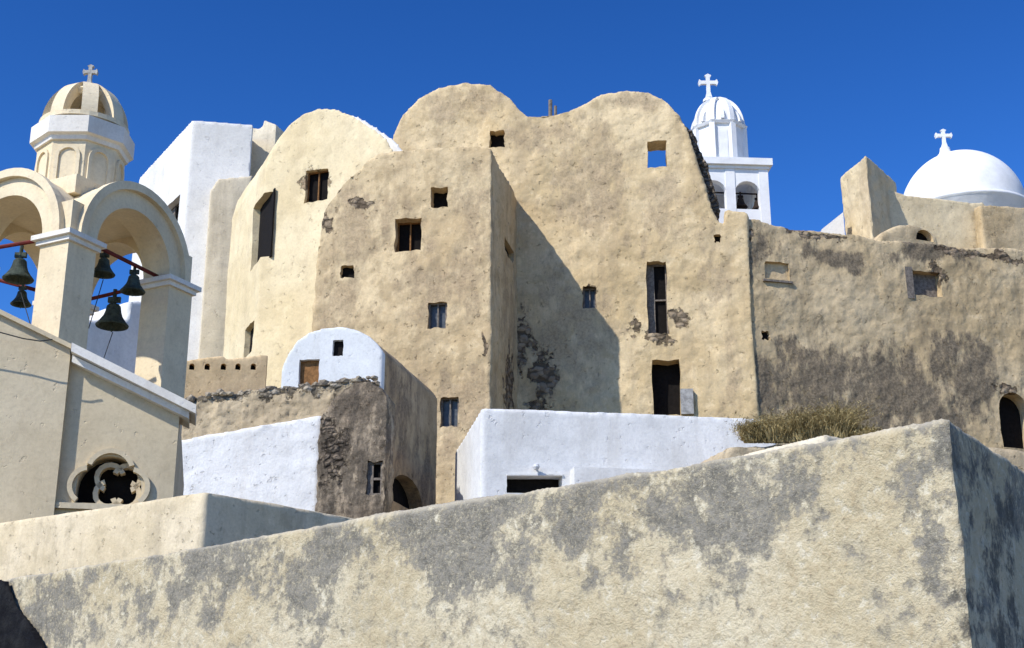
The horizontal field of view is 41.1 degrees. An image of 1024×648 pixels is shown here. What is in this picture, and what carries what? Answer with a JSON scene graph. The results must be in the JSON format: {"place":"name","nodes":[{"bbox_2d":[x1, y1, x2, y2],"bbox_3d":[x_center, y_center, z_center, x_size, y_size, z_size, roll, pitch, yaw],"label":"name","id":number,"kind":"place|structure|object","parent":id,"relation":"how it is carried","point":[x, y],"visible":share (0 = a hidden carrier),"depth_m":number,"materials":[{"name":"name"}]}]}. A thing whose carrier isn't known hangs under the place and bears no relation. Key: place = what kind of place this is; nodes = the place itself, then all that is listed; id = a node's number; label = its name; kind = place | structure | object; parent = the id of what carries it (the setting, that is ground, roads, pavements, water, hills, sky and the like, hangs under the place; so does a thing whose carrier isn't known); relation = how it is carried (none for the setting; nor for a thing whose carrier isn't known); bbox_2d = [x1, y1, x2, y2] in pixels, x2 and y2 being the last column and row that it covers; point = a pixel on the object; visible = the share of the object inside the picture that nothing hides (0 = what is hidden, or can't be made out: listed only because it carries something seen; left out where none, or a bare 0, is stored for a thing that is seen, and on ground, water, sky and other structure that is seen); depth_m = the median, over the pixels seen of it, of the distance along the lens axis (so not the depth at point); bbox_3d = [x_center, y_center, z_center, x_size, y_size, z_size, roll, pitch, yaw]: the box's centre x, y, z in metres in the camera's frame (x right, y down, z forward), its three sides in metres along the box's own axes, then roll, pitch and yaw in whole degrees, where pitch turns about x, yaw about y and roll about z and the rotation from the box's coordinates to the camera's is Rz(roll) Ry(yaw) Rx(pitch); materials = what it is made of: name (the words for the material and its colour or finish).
{"place":"outdoors","nodes":[
{"label":"outdoors","id":0,"kind":"place"},
{"bbox_2d":[0,0,1023,323],"label":"sky","id":1,"kind":"structure","parent":0,"point":[819,87],"materials":[{"name":"blue"}]},
{"bbox_2d":[393,83,759,418],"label":"ruined mansion","id":2,"kind":"structure","parent":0,"point":[634,296],"depth_m":52.76,"materials":[{"name":"beige paint"}]},
{"bbox_2d":[583,288,596,308],"bbox_3d":[2.999,-0.959,52.614,0.509,0.849,0.080,-2,-18,5],"label":"window frame","id":3,"kind":"structure","parent":2,"relation":"in","point":[586,289],"depth_m":52.61,"materials":[{"name":"grey wood"}]},
{"bbox_2d":[646,265,668,333],"bbox_3d":[5.588,-0.900,52.507,0.781,2.889,0.095,-2,-18,5],"label":"window frame","id":4,"kind":"structure","parent":2,"relation":"in","point":[651,300],"depth_m":52.52,"materials":[{"name":"grey wood"}]},
{"bbox_3d":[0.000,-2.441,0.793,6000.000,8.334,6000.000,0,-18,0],"label":"ground","id":5,"kind":"structure","parent":0,"visible":0},
{"bbox_2d":[0,580,44,647],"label":"lava rock","id":6,"kind":"object","parent":5,"relation":"on","point":[17,629],"visible":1,"depth_m":14.68,"materials":[{"name":"black stone"}]},
{"bbox_2d":[0,309,195,522],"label":"church","id":7,"kind":"structure","parent":5,"relation":"on","point":[82,429],"depth_m":19.78,"materials":[{"name":"paint"}]},
{"bbox_2d":[0,64,201,432],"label":"bell tower","id":8,"kind":"structure","parent":7,"relation":"on","point":[79,215],"depth_m":23.21,"materials":[{"name":"paint"}]},
{"bbox_2d":[86,301,140,373],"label":"white house","id":9,"kind":"structure","parent":5,"relation":"on","point":[121,350],"depth_m":41.13,"materials":[{"name":"white paint"}]},
{"bbox_2d":[0,493,353,580],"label":"terrace parapet","id":10,"kind":"structure","parent":5,"relation":"on","point":[44,545],"depth_m":16.89,"materials":[{"name":"beige paint"}]},
{"bbox_2d":[129,121,252,360],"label":"white house","id":11,"kind":"structure","parent":5,"relation":"on","point":[196,178],"depth_m":61.76,"materials":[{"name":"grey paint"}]},
{"bbox_2d":[171,203,178,217],"bbox_3d":[-15.615,-4.410,63.469,0.095,2.513,2.495,11,-21,-31],"label":"window frame","id":12,"kind":"structure","parent":11,"relation":"in","point":[174,209],"depth_m":64.05,"materials":[{"name":"grey wood"}]},
{"bbox_2d":[184,355,267,397],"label":"terrace wall","id":13,"kind":"structure","parent":5,"relation":"on","point":[200,381],"depth_m":42.12,"materials":[{"name":"paint"}]},
{"bbox_2d":[182,416,320,510],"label":"whitewashed wall","id":14,"kind":"structure","parent":5,"relation":"on","point":[275,463],"depth_m":35.35,"materials":[{"name":"white paint"}]},
{"bbox_2d":[181,381,352,439],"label":"rubble wall","id":15,"kind":"structure","parent":5,"relation":"on","point":[234,412],"depth_m":36.14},
{"bbox_2d":[184,375,379,402],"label":"loose stones","id":16,"kind":"object","parent":15,"relation":"on","point":[221,392],"visible":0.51,"depth_m":36.28,"materials":[{"name":"grey stone"}]},
{"bbox_2d":[250,121,283,177],"bbox_3d":[-11.712,2.326,61.684,1.582,24.907,1.266,-5,-19,16],"label":"stair turret","id":17,"kind":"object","parent":5,"relation":"on","point":[266,136],"visible":0.06,"depth_m":64.58,"materials":[{"name":"beige paint"}]},
{"bbox_2d":[223,109,402,387],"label":"vaulted house","id":18,"kind":"structure","parent":5,"relation":"on","point":[315,161],"depth_m":54.22,"materials":[{"name":"yellow paint"}]},
{"bbox_2d":[306,170,328,202],"bbox_3d":[-7.675,-5.424,54.267,1.012,1.363,0.080,-6,-19,19],"label":"window frame","id":19,"kind":"structure","parent":18,"relation":"in","point":[325,171],"depth_m":54.36,"materials":[{"name":"brown wood"}]},
{"bbox_2d":[315,382,394,518],"bbox_3d":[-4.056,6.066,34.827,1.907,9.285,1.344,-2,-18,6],"label":"dark stone house","id":20,"kind":"structure","parent":5,"relation":"on","point":[355,473],"depth_m":35.12,"materials":[{"name":"grey stone"}]},
{"bbox_2d":[367,462,382,494],"bbox_3d":[-3.500,3.972,34.962,0.403,0.870,0.095,-2,-18,6],"label":"window frame","id":21,"kind":"structure","parent":20,"relation":"in","point":[370,475],"depth_m":34.94,"materials":[{"name":"grey wood"}]},
{"bbox_2d":[281,327,436,511],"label":"vaulted chapel","id":22,"kind":"structure","parent":5,"relation":"on","point":[332,354],"depth_m":37.90,"materials":[{"name":"white paint"}]},
{"bbox_2d":[312,147,517,503],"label":"stone tower house","id":23,"kind":"structure","parent":5,"relation":"on","point":[416,269],"depth_m":48.58,"materials":[{"name":"beige paint"}]},
{"bbox_2d":[397,222,420,251],"bbox_3d":[-3.661,-3.075,49.278,0.968,1.240,0.080,-3,-18,8],"label":"window frame","id":24,"kind":"structure","parent":23,"relation":"in","point":[410,223],"depth_m":49.38,"materials":[{"name":"brown wood"}]},
{"bbox_2d":[428,303,446,328],"bbox_3d":[-2.591,-0.258,47.870,0.656,0.976,0.080,-3,-18,8],"label":"window frame","id":25,"kind":"structure","parent":23,"relation":"in","point":[438,304],"depth_m":47.86,"materials":[{"name":"grey wood"}]},
{"bbox_2d":[441,398,458,426],"bbox_3d":[-2.113,3.055,46.769,0.638,1.044,0.080,-3,-18,8],"label":"window frame","id":26,"kind":"structure","parent":23,"relation":"in","point":[445,399],"depth_m":46.77,"materials":[{"name":"grey wood"}]},
{"bbox_2d":[5,418,1023,647],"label":"stucco wall","id":27,"kind":"structure","parent":5,"relation":"on","point":[910,536],"depth_m":9.49,"materials":[{"name":"beige paint"}]},
{"bbox_2d":[455,409,775,500],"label":"white house","id":28,"kind":"structure","parent":5,"relation":"on","point":[506,451],"depth_m":34.23,"materials":[{"name":"white paint"}]},
{"bbox_2d":[742,435,842,455],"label":"retaining wall","id":29,"kind":"structure","parent":5,"relation":"on","point":[820,439],"depth_m":13.86,"materials":[{"name":"white paint"}]},
{"bbox_2d":[701,445,1023,470],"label":"earth terrace","id":30,"kind":"structure","parent":5,"relation":"on","point":[1015,457],"depth_m":29.45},
{"bbox_2d":[724,393,891,442],"bbox_3d":[6.451,2.093,29.636,4.020,1.350,3.116,0,-18,0],"label":"dry shrub","id":31,"kind":"object","parent":30,"relation":"on","point":[834,422],"visible":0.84,"depth_m":28.89,"materials":[{"name":"plant"}]},
{"bbox_2d":[749,219,1023,451],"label":"ruined house","id":32,"kind":"structure","parent":5,"relation":"on","point":[923,333],"depth_m":53.13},
{"bbox_2d":[691,74,772,224],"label":"white bell tower","id":33,"kind":"structure","parent":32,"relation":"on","point":[739,178],"depth_m":64.54,"materials":[{"name":"paint"}]},
{"bbox_2d":[820,213,844,234],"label":"stair parapet","id":34,"kind":"structure","parent":32,"relation":"on","point":[836,225],"depth_m":61.36,"materials":[{"name":"white paint"}]},
{"bbox_2d":[840,156,896,238],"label":"ruined chimney block","id":35,"kind":"structure","parent":32,"relation":"on","point":[867,184],"depth_m":61.29,"materials":[{"name":"beige paint"}]},
{"bbox_2d":[873,225,936,243],"bbox_3d":[15.989,0.172,57.040,3.082,8.258,3.126,6,-19,-19],"label":"vault","id":36,"kind":"object","parent":32,"relation":"attached to","point":[911,234],"visible":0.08,"depth_m":56.81,"materials":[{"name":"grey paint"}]},
{"bbox_2d":[888,191,984,248],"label":"roof parapet","id":37,"kind":"structure","parent":32,"relation":"on","point":[950,223],"depth_m":62.67,"materials":[{"name":"beige paint"}]},
{"bbox_2d":[904,129,1023,207],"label":"domed church","id":38,"kind":"structure","parent":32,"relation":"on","point":[971,176],"depth_m":66.91,"materials":[{"name":"white paint"}]},
{"bbox_2d":[974,205,1023,250],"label":"roof parapet","id":39,"kind":"structure","parent":32,"relation":"on","point":[999,226],"depth_m":62.73,"materials":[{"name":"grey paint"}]}
]}

